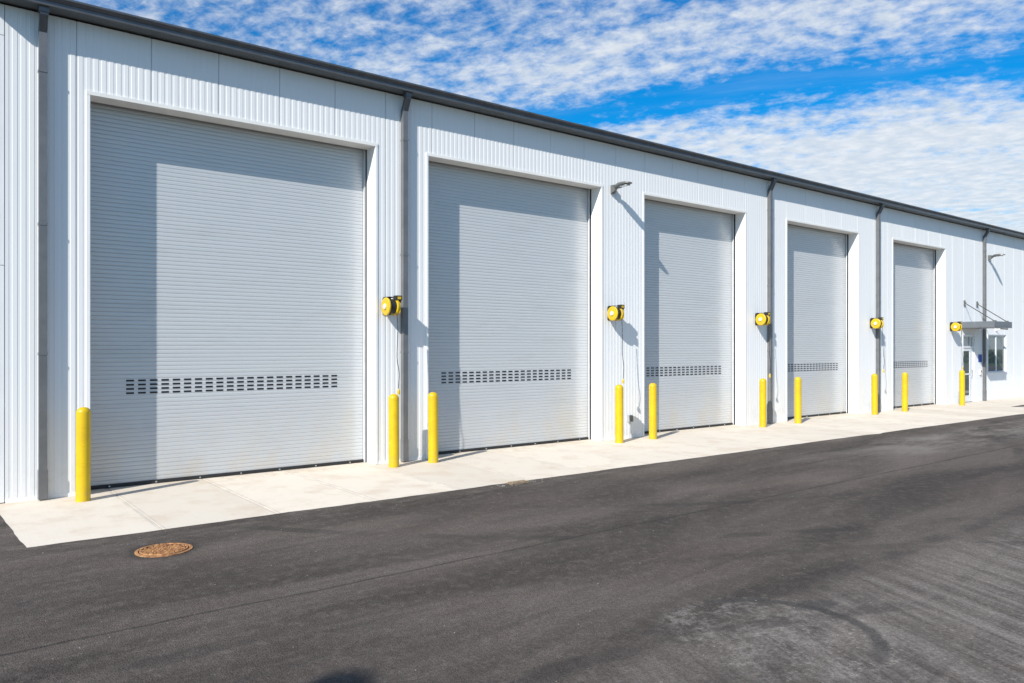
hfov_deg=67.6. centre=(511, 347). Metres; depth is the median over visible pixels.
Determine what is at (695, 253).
roller door
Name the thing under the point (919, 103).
sky
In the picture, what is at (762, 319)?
cord reel
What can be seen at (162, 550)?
manhole cover
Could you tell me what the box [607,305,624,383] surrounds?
cord reel
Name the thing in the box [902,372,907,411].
bollard
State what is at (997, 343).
window
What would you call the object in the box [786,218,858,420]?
roller door
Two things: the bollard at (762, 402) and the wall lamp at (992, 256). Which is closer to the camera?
the bollard at (762, 402)
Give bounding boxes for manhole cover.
[134,543,192,557]
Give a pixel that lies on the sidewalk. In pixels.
(114, 511)
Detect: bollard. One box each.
[75,407,90,501]
[388,394,398,467]
[428,392,437,462]
[615,384,623,442]
[649,383,656,438]
[759,378,766,426]
[794,377,801,423]
[871,373,877,414]
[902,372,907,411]
[959,370,964,405]
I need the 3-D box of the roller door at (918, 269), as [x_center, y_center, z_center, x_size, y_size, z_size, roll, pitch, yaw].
[13.385,-0.881,25.801,3.939,5.754,0.764,0,0,-38]
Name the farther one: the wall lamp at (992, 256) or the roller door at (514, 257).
the wall lamp at (992, 256)
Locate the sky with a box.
[4,0,1023,232]
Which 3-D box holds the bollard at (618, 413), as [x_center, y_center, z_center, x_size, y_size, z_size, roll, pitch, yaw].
[2.252,1.387,16.068,0.178,1.225,0.178,0,0,21]
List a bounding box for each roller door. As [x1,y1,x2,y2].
[86,90,377,489]
[426,152,602,458]
[643,192,746,435]
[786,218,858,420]
[892,238,945,409]
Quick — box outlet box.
[628,415,632,433]
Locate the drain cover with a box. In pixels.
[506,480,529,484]
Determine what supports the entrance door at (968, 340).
in the industrial building
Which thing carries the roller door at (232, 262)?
in the industrial building
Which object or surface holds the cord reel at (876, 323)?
attached to the industrial building
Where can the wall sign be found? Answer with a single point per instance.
(979, 357)
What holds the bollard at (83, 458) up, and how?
on the sidewalk
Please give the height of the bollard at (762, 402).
1.225 m
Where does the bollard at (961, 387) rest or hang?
on the sidewalk
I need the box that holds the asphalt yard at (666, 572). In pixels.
[0,414,1023,682]
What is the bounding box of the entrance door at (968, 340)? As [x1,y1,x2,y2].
[963,334,974,401]
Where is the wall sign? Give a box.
[978,354,981,361]
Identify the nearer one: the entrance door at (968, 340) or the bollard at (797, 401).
the bollard at (797, 401)
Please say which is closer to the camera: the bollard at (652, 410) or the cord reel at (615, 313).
the cord reel at (615, 313)
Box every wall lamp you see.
[610,181,631,193]
[988,254,1004,259]
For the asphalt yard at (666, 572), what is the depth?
6.50 m
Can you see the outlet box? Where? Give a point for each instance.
(630, 418)
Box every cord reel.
[381,295,401,394]
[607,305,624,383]
[755,312,770,377]
[870,317,884,372]
[950,321,962,369]
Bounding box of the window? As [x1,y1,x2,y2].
[988,334,1006,372]
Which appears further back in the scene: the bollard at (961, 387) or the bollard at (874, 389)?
the bollard at (961, 387)
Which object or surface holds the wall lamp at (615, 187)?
attached to the industrial building
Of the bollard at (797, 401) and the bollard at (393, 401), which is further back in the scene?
the bollard at (797, 401)
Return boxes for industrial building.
[0,0,1023,502]
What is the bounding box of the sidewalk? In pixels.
[0,397,1023,546]
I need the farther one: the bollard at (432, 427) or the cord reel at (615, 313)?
the cord reel at (615, 313)
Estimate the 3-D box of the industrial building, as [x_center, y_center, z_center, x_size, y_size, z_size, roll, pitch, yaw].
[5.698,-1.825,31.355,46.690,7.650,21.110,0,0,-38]
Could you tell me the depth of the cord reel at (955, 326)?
26.72 m

